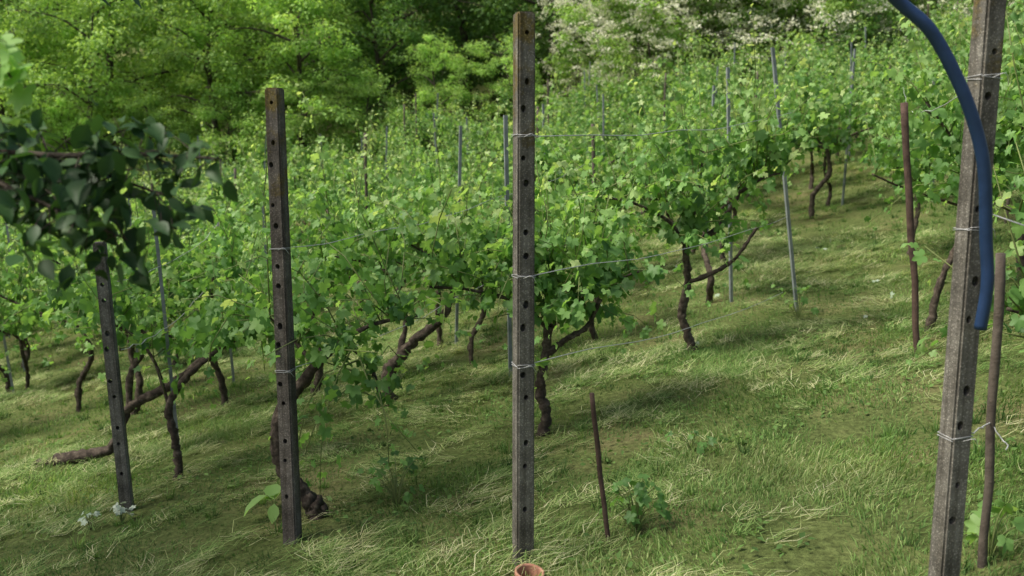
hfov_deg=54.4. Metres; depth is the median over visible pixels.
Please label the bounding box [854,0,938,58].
grape vine
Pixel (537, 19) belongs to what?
broadleaf tree
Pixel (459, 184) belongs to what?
metal stake
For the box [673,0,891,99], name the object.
elder bush
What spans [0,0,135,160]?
broadleaf tree
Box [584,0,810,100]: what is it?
elder bush
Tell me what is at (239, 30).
broadleaf tree
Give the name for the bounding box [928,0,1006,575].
concrete post
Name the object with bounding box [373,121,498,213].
grape vine
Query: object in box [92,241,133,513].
concrete post
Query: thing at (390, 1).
broadleaf tree
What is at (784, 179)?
metal stake
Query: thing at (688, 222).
grape vine
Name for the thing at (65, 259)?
grape vine
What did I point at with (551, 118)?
grape vine
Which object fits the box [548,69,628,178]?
grape vine
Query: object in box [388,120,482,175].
grape vine
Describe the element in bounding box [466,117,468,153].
metal stake
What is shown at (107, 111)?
broadleaf tree
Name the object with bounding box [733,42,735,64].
metal stake
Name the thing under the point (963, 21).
grape vine
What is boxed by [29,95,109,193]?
shrub
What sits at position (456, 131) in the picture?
grape vine
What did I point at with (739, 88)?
grape vine
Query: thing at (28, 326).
grape vine
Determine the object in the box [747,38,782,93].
grape vine
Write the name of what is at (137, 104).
shrub
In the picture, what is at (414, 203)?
grape vine
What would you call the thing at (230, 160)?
grape vine
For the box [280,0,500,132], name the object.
broadleaf tree
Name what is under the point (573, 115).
grape vine
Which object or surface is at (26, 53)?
broadleaf tree
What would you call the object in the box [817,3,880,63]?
grape vine
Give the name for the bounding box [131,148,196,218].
grape vine
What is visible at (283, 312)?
concrete post
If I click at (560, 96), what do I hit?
grape vine
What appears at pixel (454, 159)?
grape vine
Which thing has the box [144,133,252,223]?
grape vine
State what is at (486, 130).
grape vine
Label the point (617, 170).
grape vine
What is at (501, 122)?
grape vine
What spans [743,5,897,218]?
grape vine
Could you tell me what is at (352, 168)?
grape vine
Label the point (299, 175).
grape vine
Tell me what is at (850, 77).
metal stake
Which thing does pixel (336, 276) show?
grape vine
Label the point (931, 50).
grape vine
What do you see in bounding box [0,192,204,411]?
grape vine
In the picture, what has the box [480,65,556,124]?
grape vine
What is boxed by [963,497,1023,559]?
weed
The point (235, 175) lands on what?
wooden stake
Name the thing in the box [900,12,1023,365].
grape vine
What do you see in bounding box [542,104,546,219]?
metal stake
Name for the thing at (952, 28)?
grape vine
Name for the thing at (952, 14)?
grape vine
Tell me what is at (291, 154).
grape vine
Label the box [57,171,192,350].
grape vine
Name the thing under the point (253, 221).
grape vine
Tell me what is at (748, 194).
wooden stake
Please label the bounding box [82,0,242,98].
broadleaf tree
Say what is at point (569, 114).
grape vine
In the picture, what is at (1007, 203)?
wooden stake
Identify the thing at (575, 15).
elder bush
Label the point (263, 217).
metal stake
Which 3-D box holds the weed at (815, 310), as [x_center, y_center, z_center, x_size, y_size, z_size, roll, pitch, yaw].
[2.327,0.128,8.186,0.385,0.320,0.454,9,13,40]
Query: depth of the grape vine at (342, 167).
21.25 m
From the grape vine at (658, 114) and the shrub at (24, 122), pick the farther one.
the shrub at (24, 122)
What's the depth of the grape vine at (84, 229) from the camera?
16.57 m
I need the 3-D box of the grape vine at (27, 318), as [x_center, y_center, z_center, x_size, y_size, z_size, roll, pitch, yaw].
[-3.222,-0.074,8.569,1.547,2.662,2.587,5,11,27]
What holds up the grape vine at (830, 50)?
on the ground at (822, 550)
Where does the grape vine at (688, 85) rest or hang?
on the ground at (822, 550)
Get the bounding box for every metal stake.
[0,319,14,392]
[5,223,24,371]
[152,210,182,475]
[217,222,234,382]
[261,191,270,359]
[385,126,387,178]
[433,113,437,165]
[455,126,461,343]
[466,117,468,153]
[503,115,512,375]
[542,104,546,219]
[588,61,590,86]
[596,85,598,117]
[602,94,604,161]
[706,86,714,254]
[726,67,732,301]
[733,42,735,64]
[770,47,798,311]
[841,49,855,205]
[849,42,851,155]
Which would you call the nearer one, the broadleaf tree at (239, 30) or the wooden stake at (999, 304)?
the wooden stake at (999, 304)
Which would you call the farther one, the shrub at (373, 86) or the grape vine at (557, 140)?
the shrub at (373, 86)
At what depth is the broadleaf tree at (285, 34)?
47.24 m
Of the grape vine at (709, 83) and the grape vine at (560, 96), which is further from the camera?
the grape vine at (560, 96)
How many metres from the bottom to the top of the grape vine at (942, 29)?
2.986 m
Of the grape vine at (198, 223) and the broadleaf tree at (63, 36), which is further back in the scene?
the broadleaf tree at (63, 36)
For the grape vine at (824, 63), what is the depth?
22.04 m
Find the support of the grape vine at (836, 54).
on the ground at (822, 550)
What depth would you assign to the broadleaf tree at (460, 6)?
31.17 m
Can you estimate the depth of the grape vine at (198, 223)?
17.31 m
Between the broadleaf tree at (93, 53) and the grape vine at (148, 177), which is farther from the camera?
the broadleaf tree at (93, 53)
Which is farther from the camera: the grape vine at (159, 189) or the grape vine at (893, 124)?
the grape vine at (159, 189)
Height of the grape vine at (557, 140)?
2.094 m
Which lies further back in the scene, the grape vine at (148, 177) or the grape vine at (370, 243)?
the grape vine at (148, 177)
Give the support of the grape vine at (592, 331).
on the ground at (822, 550)
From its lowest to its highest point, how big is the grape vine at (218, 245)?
2.407 m
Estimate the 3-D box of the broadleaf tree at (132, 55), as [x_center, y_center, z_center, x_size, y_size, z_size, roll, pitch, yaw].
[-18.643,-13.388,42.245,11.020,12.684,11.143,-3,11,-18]
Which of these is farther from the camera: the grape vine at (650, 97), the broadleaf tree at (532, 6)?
the broadleaf tree at (532, 6)
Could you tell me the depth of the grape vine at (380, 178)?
15.45 m
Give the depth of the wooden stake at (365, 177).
12.12 m
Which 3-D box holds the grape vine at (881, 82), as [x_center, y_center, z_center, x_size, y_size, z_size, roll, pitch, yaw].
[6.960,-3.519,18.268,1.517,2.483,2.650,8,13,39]
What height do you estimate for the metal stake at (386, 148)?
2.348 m
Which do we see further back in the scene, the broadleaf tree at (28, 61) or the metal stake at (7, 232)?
the broadleaf tree at (28, 61)
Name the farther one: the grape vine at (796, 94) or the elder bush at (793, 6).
the elder bush at (793, 6)
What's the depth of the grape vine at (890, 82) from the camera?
17.67 m
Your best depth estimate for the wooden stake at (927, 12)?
24.74 m
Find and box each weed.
[77,511,100,528]
[110,501,135,523]
[356,450,424,505]
[599,473,671,531]
[664,430,717,454]
[768,285,819,320]
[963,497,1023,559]
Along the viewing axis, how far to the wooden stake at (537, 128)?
15.19 m
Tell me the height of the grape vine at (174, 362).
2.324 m
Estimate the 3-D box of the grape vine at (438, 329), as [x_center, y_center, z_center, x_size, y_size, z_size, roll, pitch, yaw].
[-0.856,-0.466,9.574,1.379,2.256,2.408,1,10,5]
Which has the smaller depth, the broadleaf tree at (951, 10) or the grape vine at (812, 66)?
the grape vine at (812, 66)
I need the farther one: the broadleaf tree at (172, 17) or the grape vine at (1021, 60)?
the broadleaf tree at (172, 17)
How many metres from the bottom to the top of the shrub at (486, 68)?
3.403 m
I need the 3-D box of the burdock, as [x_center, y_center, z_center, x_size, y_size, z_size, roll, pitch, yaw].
[-1.266,1.145,5.262,0.193,0.154,0.276,4,11,22]
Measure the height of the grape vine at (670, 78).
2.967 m
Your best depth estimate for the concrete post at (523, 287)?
3.85 m
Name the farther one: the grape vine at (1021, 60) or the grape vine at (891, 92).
the grape vine at (891, 92)
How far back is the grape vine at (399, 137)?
23.51 m
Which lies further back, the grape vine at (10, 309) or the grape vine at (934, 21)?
the grape vine at (934, 21)
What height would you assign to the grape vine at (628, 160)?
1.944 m
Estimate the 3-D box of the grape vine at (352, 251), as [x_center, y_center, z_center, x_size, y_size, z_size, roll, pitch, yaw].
[-0.641,-0.191,7.454,1.912,2.315,1.707,-8,13,-40]
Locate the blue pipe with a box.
[888,0,993,330]
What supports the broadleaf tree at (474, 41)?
on the ground at (822, 550)
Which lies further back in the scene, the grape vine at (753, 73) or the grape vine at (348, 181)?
the grape vine at (753, 73)
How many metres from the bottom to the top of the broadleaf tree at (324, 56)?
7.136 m
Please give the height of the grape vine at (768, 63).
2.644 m
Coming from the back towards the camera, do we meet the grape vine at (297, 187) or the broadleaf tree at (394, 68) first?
the broadleaf tree at (394, 68)
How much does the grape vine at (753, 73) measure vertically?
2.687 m
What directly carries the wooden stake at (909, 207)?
on the ground at (822, 550)
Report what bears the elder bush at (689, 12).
on the ground at (822, 550)
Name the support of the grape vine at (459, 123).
on the ground at (822, 550)
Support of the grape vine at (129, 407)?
on the ground at (822, 550)
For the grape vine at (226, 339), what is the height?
1.772 m
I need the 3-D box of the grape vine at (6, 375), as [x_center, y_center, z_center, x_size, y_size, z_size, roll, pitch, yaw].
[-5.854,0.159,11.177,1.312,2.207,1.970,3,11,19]
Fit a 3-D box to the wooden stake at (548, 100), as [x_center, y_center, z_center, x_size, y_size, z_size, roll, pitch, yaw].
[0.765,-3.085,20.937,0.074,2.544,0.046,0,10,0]
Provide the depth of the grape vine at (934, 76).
11.08 m
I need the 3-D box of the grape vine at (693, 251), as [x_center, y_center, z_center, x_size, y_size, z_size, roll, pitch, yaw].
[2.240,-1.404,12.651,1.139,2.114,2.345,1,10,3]
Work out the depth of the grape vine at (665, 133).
16.71 m
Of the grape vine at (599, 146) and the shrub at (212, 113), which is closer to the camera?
the grape vine at (599, 146)
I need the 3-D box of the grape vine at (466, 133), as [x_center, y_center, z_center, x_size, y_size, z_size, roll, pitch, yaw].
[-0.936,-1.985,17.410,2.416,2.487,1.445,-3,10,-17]
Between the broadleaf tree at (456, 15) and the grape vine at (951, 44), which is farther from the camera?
the broadleaf tree at (456, 15)
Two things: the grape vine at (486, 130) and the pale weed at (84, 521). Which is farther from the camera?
the grape vine at (486, 130)
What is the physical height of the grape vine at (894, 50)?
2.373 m
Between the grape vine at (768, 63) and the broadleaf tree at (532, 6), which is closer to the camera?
the grape vine at (768, 63)
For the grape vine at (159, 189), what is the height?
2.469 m
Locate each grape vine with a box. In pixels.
[0,131,264,414]
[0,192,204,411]
[0,205,51,243]
[0,207,52,235]
[0,207,69,367]
[0,208,75,345]
[0,223,47,393]
[0,248,64,388]
[0,304,42,389]
[20,185,338,466]
[26,175,208,365]
[26,176,263,366]
[39,134,325,406]
[52,198,127,251]
[55,213,109,333]
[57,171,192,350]
[62,160,154,191]
[64,210,338,480]
[89,155,211,218]
[131,116,344,253]
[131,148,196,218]
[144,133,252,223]
[144,161,206,229]
[154,83,467,394]
[163,124,307,261]
[165,145,213,194]
[174,106,477,520]
[174,179,307,311]
[184,174,353,273]
[185,187,229,264]
[193,161,326,292]
[194,136,248,225]
[201,114,247,172]
[221,111,325,187]
[222,148,251,186]
[226,114,299,182]
[229,117,354,244]
[232,113,317,167]
[258,151,325,240]
[287,136,352,187]
[288,124,363,168]
[292,104,408,311]
[301,105,512,405]
[304,127,342,167]
[310,118,406,216]
[312,133,353,174]
[313,126,420,209]
[317,152,393,182]
[320,151,370,208]
[330,166,417,244]
[331,170,385,281]
[334,116,439,190]
[337,120,496,345]
[344,108,441,169]
[346,86,414,153]
[353,108,432,174]
[355,88,453,153]
[356,150,577,363]
[372,144,499,297]
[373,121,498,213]
[378,79,462,151]
[382,127,718,436]
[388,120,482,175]
[394,130,479,213]
[404,102,512,212]
[405,114,512,215]
[406,96,491,179]
[424,136,493,181]
[426,90,493,174]
[437,94,499,160]
[446,105,578,197]
[447,90,512,175]
[449,100,489,156]
[469,72,650,245]
[470,116,545,168]
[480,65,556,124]
[489,104,545,133]
[491,70,690,227]
[491,107,654,340]
[493,109,599,183]
[500,77,599,178]
[508,84,559,134]
[508,132,574,208]
[535,58,609,128]
[539,59,662,150]
[540,55,617,123]
[546,3,865,350]
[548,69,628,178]
[551,96,585,145]
[553,89,626,133]
[564,129,646,296]
[568,52,631,123]
[578,48,677,110]
[583,33,799,263]
[598,125,677,230]
[608,45,665,159]
[611,80,677,121]
[614,71,701,133]
[617,87,674,172]
[631,33,774,174]
[634,43,804,302]
[637,30,727,125]
[643,38,718,86]
[645,41,755,128]
[651,117,723,255]
[652,57,725,113]
[654,26,728,101]
[671,62,753,229]
[676,37,808,213]
[698,48,744,94]
[704,3,770,85]
[718,36,804,134]
[728,21,800,93]
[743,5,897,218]
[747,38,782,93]
[759,48,790,99]
[766,28,858,189]
[766,52,859,142]
[767,14,855,149]
[781,10,855,81]
[781,45,848,77]
[785,45,883,205]
[786,3,887,156]
[803,38,864,67]
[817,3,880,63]
[831,11,1023,331]
[834,17,879,117]
[843,9,904,139]
[844,27,926,160]
[844,44,963,182]
[847,67,1023,222]
[850,30,954,200]
[852,37,1023,256]
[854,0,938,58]
[869,22,911,83]
[871,24,937,63]
[874,0,1023,143]
[881,0,1023,203]
[882,29,933,98]
[886,0,1023,129]
[892,1,971,134]
[896,1,966,65]
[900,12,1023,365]
[906,0,969,51]
[911,12,1013,67]
[916,0,971,37]
[922,3,972,114]
[925,3,1023,157]
[937,0,1014,33]
[940,23,1023,270]
[956,9,1023,64]
[993,118,1023,250]
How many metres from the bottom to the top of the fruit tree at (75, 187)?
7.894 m
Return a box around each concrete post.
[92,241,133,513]
[265,88,301,544]
[512,11,534,566]
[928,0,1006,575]
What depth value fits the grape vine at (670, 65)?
24.97 m
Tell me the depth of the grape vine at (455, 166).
16.44 m
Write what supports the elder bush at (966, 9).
on the ground at (822, 550)
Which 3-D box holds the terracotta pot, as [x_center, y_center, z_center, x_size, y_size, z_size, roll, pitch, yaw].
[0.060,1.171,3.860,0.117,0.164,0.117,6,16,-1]
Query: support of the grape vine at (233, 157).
on the ground at (822, 550)
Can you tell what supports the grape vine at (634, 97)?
on the ground at (822, 550)
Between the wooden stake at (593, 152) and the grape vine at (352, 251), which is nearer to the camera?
the grape vine at (352, 251)
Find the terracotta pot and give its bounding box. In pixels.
[514,563,544,575]
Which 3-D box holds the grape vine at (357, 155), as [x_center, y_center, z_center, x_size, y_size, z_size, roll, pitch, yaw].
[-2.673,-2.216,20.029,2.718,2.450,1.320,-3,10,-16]
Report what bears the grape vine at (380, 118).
on the ground at (822, 550)
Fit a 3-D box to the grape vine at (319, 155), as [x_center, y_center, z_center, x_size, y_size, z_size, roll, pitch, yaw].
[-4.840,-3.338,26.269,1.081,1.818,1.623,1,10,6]
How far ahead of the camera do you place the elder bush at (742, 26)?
28.73 m
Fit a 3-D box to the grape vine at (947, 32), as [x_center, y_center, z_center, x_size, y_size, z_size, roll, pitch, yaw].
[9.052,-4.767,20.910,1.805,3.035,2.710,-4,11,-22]
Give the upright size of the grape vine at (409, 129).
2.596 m
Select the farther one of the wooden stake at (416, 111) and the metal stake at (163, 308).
the wooden stake at (416, 111)
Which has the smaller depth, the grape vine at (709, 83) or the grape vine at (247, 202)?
the grape vine at (247, 202)
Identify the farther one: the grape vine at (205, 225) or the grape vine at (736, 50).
the grape vine at (736, 50)
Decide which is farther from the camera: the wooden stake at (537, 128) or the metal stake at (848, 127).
the wooden stake at (537, 128)
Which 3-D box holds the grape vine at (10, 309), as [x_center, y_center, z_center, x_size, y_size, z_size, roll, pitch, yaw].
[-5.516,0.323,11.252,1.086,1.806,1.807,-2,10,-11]
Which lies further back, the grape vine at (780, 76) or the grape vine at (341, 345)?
the grape vine at (780, 76)
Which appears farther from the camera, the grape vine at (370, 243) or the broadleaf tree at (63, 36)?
the broadleaf tree at (63, 36)
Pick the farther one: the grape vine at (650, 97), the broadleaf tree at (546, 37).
the broadleaf tree at (546, 37)
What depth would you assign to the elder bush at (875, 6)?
26.16 m
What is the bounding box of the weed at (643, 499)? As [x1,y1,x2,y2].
[599,473,671,531]
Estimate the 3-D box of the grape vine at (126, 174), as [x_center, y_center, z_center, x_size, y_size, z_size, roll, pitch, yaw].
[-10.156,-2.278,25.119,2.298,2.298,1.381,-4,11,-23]
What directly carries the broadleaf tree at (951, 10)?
on the ground at (822, 550)
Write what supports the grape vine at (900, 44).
on the ground at (822, 550)
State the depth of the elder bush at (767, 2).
28.74 m
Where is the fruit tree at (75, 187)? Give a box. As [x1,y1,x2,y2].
[0,0,238,293]
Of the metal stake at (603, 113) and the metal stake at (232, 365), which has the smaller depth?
the metal stake at (232, 365)
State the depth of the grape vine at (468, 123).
26.50 m
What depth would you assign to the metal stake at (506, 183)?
7.59 m
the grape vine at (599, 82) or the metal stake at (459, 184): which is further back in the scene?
the grape vine at (599, 82)
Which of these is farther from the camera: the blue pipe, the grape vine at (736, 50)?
the grape vine at (736, 50)
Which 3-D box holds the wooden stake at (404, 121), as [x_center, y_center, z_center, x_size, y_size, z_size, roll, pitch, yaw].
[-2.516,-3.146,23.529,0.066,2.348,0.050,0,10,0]
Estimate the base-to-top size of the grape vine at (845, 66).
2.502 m
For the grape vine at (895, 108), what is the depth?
13.76 m
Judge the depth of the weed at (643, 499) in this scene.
4.19 m
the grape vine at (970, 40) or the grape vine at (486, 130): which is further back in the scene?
the grape vine at (486, 130)
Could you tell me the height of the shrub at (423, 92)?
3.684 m
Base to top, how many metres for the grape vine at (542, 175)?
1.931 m
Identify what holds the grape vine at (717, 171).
on the ground at (822, 550)
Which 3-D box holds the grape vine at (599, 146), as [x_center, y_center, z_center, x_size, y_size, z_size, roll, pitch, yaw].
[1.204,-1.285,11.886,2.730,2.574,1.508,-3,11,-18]
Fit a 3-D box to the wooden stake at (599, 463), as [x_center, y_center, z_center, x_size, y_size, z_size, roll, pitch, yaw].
[0.368,0.768,4.115,0.105,0.692,0.024,0,10,0]
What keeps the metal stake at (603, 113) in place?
on the ground at (822, 550)
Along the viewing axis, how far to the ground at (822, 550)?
5.98 m
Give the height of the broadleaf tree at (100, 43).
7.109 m
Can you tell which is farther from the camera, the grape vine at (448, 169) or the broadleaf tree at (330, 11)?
the broadleaf tree at (330, 11)
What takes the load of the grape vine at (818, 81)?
on the ground at (822, 550)
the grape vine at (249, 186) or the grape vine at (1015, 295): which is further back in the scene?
the grape vine at (249, 186)
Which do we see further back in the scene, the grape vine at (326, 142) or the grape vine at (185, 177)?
the grape vine at (326, 142)
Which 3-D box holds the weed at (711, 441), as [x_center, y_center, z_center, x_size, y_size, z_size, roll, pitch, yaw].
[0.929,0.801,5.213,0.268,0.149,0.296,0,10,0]
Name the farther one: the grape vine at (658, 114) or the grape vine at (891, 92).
the grape vine at (658, 114)
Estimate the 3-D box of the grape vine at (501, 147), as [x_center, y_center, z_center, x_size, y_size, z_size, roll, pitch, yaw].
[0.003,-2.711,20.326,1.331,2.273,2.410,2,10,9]
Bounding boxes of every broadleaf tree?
[0,0,102,184]
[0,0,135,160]
[0,0,216,187]
[0,0,265,174]
[2,0,128,110]
[4,0,134,137]
[28,2,172,98]
[43,3,132,85]
[77,0,339,164]
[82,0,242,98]
[116,0,282,85]
[122,0,324,136]
[126,0,316,184]
[131,0,452,149]
[177,0,397,163]
[232,0,477,98]
[261,0,507,157]
[263,13,307,44]
[278,0,493,104]
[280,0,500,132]
[356,0,546,120]
[374,0,463,29]
[412,2,535,39]
[425,0,620,108]
[472,0,545,43]
[477,2,595,93]
[500,0,577,51]
[535,0,680,89]
[881,0,1016,27]
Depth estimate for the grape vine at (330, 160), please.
23.99 m
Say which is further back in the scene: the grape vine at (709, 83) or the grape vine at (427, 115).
the grape vine at (427, 115)
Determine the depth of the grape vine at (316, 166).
22.14 m
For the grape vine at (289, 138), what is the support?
on the ground at (822, 550)
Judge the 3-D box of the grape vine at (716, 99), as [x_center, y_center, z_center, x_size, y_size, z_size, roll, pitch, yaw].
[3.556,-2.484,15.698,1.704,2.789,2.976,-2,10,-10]
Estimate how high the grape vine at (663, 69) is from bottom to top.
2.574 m
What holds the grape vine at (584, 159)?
on the ground at (822, 550)
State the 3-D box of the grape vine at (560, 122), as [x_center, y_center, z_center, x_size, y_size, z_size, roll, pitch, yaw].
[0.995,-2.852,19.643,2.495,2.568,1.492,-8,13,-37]
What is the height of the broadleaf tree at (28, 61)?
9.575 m
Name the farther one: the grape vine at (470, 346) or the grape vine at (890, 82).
the grape vine at (890, 82)
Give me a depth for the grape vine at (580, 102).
25.47 m
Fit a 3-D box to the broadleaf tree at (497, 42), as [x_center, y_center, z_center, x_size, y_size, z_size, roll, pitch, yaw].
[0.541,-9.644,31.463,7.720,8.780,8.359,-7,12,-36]
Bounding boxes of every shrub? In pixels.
[0,103,60,187]
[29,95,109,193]
[88,89,205,190]
[159,89,264,184]
[234,71,341,171]
[318,66,410,168]
[380,34,498,165]
[454,33,555,148]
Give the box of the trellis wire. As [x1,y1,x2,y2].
[117,73,1023,449]
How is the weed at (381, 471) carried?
on the ground at (822, 550)
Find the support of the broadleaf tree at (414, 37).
on the ground at (822, 550)
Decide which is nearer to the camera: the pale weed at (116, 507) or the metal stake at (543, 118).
the pale weed at (116, 507)
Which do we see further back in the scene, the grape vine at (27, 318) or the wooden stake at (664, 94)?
the wooden stake at (664, 94)
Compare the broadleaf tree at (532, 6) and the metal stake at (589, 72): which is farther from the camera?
the broadleaf tree at (532, 6)
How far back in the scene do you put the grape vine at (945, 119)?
6.83 m
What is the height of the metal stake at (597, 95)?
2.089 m
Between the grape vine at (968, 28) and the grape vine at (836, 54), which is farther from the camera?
the grape vine at (836, 54)
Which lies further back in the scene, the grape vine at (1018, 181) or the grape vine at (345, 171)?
the grape vine at (345, 171)
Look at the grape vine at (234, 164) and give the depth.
23.92 m
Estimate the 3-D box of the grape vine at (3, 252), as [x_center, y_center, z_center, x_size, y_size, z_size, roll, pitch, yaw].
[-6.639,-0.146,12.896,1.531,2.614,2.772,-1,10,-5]
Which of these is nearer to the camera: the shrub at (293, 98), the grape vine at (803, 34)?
the grape vine at (803, 34)
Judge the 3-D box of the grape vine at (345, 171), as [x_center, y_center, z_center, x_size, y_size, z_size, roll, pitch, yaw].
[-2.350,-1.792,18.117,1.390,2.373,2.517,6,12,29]
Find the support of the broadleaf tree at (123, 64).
on the ground at (822, 550)
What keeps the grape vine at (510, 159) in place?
on the ground at (822, 550)
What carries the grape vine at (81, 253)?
on the ground at (822, 550)
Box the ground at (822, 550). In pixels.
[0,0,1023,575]
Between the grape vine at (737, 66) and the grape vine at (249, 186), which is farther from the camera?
the grape vine at (737, 66)
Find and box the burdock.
[244,484,280,523]
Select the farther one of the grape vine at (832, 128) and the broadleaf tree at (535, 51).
the broadleaf tree at (535, 51)
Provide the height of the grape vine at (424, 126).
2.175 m
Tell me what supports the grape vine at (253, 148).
on the ground at (822, 550)
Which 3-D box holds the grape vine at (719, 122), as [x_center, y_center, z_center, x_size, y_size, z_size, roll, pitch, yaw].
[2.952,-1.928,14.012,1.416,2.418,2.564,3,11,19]
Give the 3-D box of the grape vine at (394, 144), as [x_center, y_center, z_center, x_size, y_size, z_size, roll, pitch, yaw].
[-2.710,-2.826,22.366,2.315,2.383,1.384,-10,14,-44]
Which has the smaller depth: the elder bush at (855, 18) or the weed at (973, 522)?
the weed at (973, 522)
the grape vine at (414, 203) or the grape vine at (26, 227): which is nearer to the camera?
the grape vine at (414, 203)
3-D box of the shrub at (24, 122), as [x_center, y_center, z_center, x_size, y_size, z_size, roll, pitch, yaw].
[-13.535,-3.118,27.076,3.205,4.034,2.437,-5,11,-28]
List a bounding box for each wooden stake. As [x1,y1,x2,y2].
[234,168,236,210]
[364,133,368,315]
[403,104,406,161]
[415,94,416,138]
[536,106,538,137]
[547,80,549,191]
[589,392,610,541]
[591,124,596,298]
[663,73,666,127]
[747,71,758,196]
[900,102,919,353]
[925,0,928,45]
[977,253,1005,568]
[1004,198,1009,223]
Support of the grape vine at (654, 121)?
on the ground at (822, 550)
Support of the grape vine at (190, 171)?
on the ground at (822, 550)
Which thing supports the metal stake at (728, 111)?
on the ground at (822, 550)
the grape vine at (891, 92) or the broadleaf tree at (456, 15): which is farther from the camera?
the broadleaf tree at (456, 15)
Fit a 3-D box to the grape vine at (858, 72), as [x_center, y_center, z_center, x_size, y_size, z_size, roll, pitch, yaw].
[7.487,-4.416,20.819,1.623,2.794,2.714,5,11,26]
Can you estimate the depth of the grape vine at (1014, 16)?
9.34 m
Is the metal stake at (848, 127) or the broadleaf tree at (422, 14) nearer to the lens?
the metal stake at (848, 127)
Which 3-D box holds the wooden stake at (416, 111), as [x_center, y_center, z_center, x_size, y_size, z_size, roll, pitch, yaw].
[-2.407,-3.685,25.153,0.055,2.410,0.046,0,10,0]
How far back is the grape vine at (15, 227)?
19.90 m
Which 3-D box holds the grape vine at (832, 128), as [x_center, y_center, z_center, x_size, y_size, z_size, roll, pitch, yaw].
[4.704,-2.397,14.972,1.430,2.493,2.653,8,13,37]
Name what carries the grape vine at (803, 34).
on the ground at (822, 550)
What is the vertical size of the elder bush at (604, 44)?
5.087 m
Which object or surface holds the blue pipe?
attached to the concrete post
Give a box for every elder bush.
[535,0,657,128]
[552,0,771,94]
[558,0,738,132]
[562,0,813,88]
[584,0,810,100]
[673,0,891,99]
[708,0,877,70]
[759,0,926,69]
[767,0,926,65]
[870,0,1023,85]
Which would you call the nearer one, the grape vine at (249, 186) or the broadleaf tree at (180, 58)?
the grape vine at (249, 186)
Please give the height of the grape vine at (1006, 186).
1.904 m
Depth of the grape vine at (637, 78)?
25.23 m
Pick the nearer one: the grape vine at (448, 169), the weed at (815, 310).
the weed at (815, 310)
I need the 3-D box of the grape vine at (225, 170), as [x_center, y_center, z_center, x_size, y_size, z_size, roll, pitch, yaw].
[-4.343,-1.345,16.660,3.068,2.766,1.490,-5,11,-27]
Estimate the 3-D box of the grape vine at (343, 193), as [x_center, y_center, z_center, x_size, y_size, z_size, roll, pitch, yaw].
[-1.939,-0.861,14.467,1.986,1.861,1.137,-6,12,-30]
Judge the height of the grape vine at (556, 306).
1.996 m
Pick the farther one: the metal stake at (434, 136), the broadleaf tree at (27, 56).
the broadleaf tree at (27, 56)
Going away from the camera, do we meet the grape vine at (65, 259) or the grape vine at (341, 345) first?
the grape vine at (341, 345)
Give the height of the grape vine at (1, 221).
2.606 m
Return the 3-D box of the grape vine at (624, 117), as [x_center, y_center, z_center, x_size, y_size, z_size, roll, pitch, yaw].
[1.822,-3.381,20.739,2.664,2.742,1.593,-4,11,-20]
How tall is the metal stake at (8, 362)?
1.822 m

